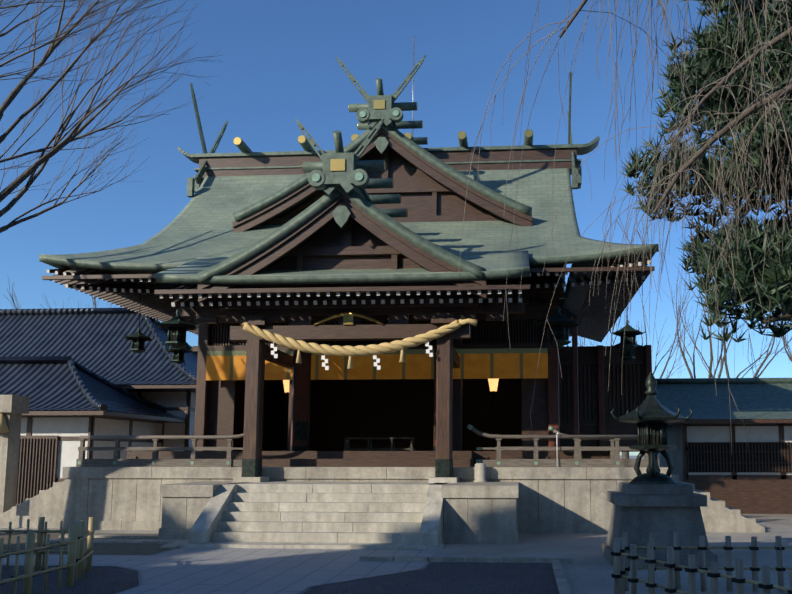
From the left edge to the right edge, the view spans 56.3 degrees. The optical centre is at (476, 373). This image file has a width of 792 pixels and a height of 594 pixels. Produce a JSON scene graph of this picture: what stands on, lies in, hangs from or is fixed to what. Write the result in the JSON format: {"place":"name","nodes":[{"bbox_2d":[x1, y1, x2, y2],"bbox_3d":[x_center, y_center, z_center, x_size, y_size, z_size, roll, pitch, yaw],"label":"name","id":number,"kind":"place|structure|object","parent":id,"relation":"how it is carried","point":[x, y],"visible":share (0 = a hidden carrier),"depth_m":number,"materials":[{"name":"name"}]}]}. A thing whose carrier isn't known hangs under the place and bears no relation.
{"place":"outdoors","nodes":[
{"label":"outdoors","id":0,"kind":"place"},
{"bbox_2d":[0,308,197,505],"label":"building","id":1,"kind":"structure","parent":0,"point":[73,374],"depth_m":28.79,"materials":[{"name":"tile"}]},
{"bbox_2d":[2,548,571,593],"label":"paving","id":2,"kind":"structure","parent":0,"point":[235,571],"depth_m":12.14,"materials":[{"name":"stone"}]},
{"bbox_2d":[0,456,791,593],"bbox_3d":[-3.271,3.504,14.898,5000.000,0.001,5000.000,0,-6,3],"label":"ground","id":3,"kind":"structure","parent":0,"point":[590,566],"depth_m":14.12,"materials":[{"name":"grey stone"}]},
{"bbox_2d":[0,0,220,232],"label":"bare tree","id":4,"kind":"object","parent":3,"relation":"on","point":[88,111],"depth_m":16.82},
{"bbox_2d":[180,481,443,549],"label":"stairs","id":5,"kind":"structure","parent":3,"relation":"on","point":[332,515],"depth_m":15.42,"materials":[{"name":"stone"}]},
{"bbox_2d":[0,466,764,548],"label":"platforms","id":6,"kind":"object","parent":3,"relation":"on","point":[504,505],"visible":0.56,"depth_m":17.65,"materials":[{"name":"stone"}]},
{"bbox_2d":[76,424,658,466],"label":"railings","id":7,"kind":"object","parent":6,"relation":"on","point":[614,460],"visible":0.77,"depth_m":18.34,"materials":[{"name":"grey wood"}]},
{"bbox_2d":[126,265,651,482],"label":"shrine building","id":8,"kind":"structure","parent":6,"relation":"on","point":[439,413],"depth_m":21.14,"materials":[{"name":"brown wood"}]},
{"bbox_2d":[42,259,654,341],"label":"rafters","id":9,"kind":"object","parent":8,"relation":"on","point":[126,290],"visible":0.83,"depth_m":19.71,"materials":[{"name":"brown wood"}]},
{"bbox_2d":[39,168,658,336],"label":"roof","id":10,"kind":"structure","parent":9,"relation":"on","point":[191,239],"depth_m":21.06,"materials":[{"name":"green metal"}]},
{"bbox_2d":[197,186,485,283],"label":"gable roof","id":11,"kind":"structure","parent":10,"relation":"attached to","point":[322,203],"depth_m":17.21,"materials":[{"name":"green metal"}]},
{"bbox_2d":[197,118,485,308],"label":"front gable","id":12,"kind":"structure","parent":11,"relation":"on","point":[352,235],"depth_m":17.59,"materials":[{"name":"brown wood"}]},
{"bbox_2d":[233,122,531,220],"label":"gable roof","id":13,"kind":"structure","parent":10,"relation":"on","point":[395,133],"depth_m":22.27,"materials":[{"name":"green metal"}]},
{"bbox_2d":[177,136,599,284],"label":"ridge and gables","id":14,"kind":"structure","parent":10,"relation":"on","point":[291,162],"depth_m":25.40,"materials":[{"name":"brown wood"}]},
{"bbox_2d":[232,55,531,231],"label":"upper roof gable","id":15,"kind":"structure","parent":14,"relation":"on","point":[427,191],"depth_m":22.43,"materials":[{"name":"brown wood"}]},
{"bbox_2d":[190,35,574,183],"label":"roof ridge ornaments","id":16,"kind":"object","parent":14,"relation":"on","point":[242,146],"visible":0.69,"depth_m":25.28,"materials":[{"name":"green metal"}]},
{"bbox_2d":[123,265,645,365],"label":"hanging lanterns","id":17,"kind":"object","parent":9,"relation":"hanging from","point":[177,327],"visible":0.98,"depth_m":19.38,"materials":[{"name":"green metal"}]},
{"bbox_2d":[242,317,477,369],"bbox_3d":[-2.871,-0.728,17.759,5.823,1.296,0.477,0,-6,3],"label":"shimenawa rope","id":18,"kind":"object","parent":8,"relation":"attached to","point":[374,350],"visible":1,"depth_m":17.56,"materials":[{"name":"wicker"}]},
{"bbox_2d":[206,348,547,379],"bbox_3d":[-2.925,-0.275,21.044,9.900,0.860,0.010,0,-6,3],"label":"curtain","id":19,"kind":"object","parent":8,"relation":"hanging from","point":[502,363],"visible":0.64,"depth_m":20.99,"materials":[{"name":"orange fabric"}]},
{"bbox_2d":[344,437,414,450],"bbox_3d":[-2.939,2.133,22.211,2.100,0.430,0.450,0,-6,3],"label":"offering table","id":20,"kind":"object","parent":8,"relation":"on","point":[368,448],"visible":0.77,"depth_m":22.02,"materials":[{"name":"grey wood"}]},
{"bbox_2d":[281,379,498,450],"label":"hanging lamps","id":21,"kind":"object","parent":8,"relation":"on","point":[493,384],"visible":0.54,"depth_m":22.27,"materials":[{"name":"brown"}]},
{"bbox_2d":[473,432,558,481],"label":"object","id":22,"kind":"object","parent":6,"relation":"on","point":[480,472],"visible":1,"depth_m":17.44,"materials":[{"name":"stone"}]},
{"bbox_2d":[0,533,787,593],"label":"ground beds","id":23,"kind":"object","parent":3,"relation":"on","point":[476,578],"visible":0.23,"depth_m":10.82,"materials":[{"name":"grey gravel"}]},
{"bbox_2d":[0,395,29,513],"bbox_3d":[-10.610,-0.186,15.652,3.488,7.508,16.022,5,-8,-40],"label":"stone pillar","id":24,"kind":"structure","parent":23,"relation":"on","point":[13,408],"depth_m":20.02,"materials":[{"name":"stone"}]},
{"bbox_2d":[0,517,94,593],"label":"bamboo fence","id":25,"kind":"object","parent":23,"relation":"on","point":[79,556],"visible":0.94,"depth_m":10.40,"materials":[{"name":"beige"}]},
{"bbox_2d":[611,532,791,593],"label":"stake fence","id":26,"kind":"object","parent":23,"relation":"on","point":[622,569],"visible":0.98,"depth_m":9.42,"materials":[{"name":"bamboo"},{"name":"wood"},{"name":"black rope"}]},
{"bbox_2d":[7,265,791,458],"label":"bare trees","id":27,"kind":"object","parent":3,"relation":"on","point":[625,455],"visible":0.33,"depth_m":42.28,"materials":[{"name":"brown plant"}]},
{"bbox_2d":[601,371,718,566],"bbox_3d":[3.176,1.619,13.200,1.750,3.374,1.750,0,-6,3],"label":"bronze lantern","id":28,"kind":"object","parent":3,"relation":"on","point":[661,506],"visible":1,"depth_m":12.49,"materials":[{"name":"stone"}]},
{"bbox_2d":[620,0,791,342],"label":"pine tree","id":29,"kind":"object","parent":3,"relation":"on","point":[776,286],"visible":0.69,"depth_m":15.54,"materials":[{"name":"green plant"}]},
{"bbox_2d":[0,0,791,455],"label":"sky","id":30,"kind":"structure","parent":0,"point":[279,65],"materials":[{"name":"blue"}]},
{"bbox_2d":[458,0,791,454],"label":"weeping cherry","id":31,"kind":"object","parent":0,"point":[783,92],"visible":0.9,"depth_m":10.52,"materials":[{"name":"brown plant"}]},
{"bbox_2d":[655,378,791,513],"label":"building","id":32,"kind":"structure","parent":0,"point":[754,476],"depth_m":23.36,"materials":[{"name":"blue tile"}]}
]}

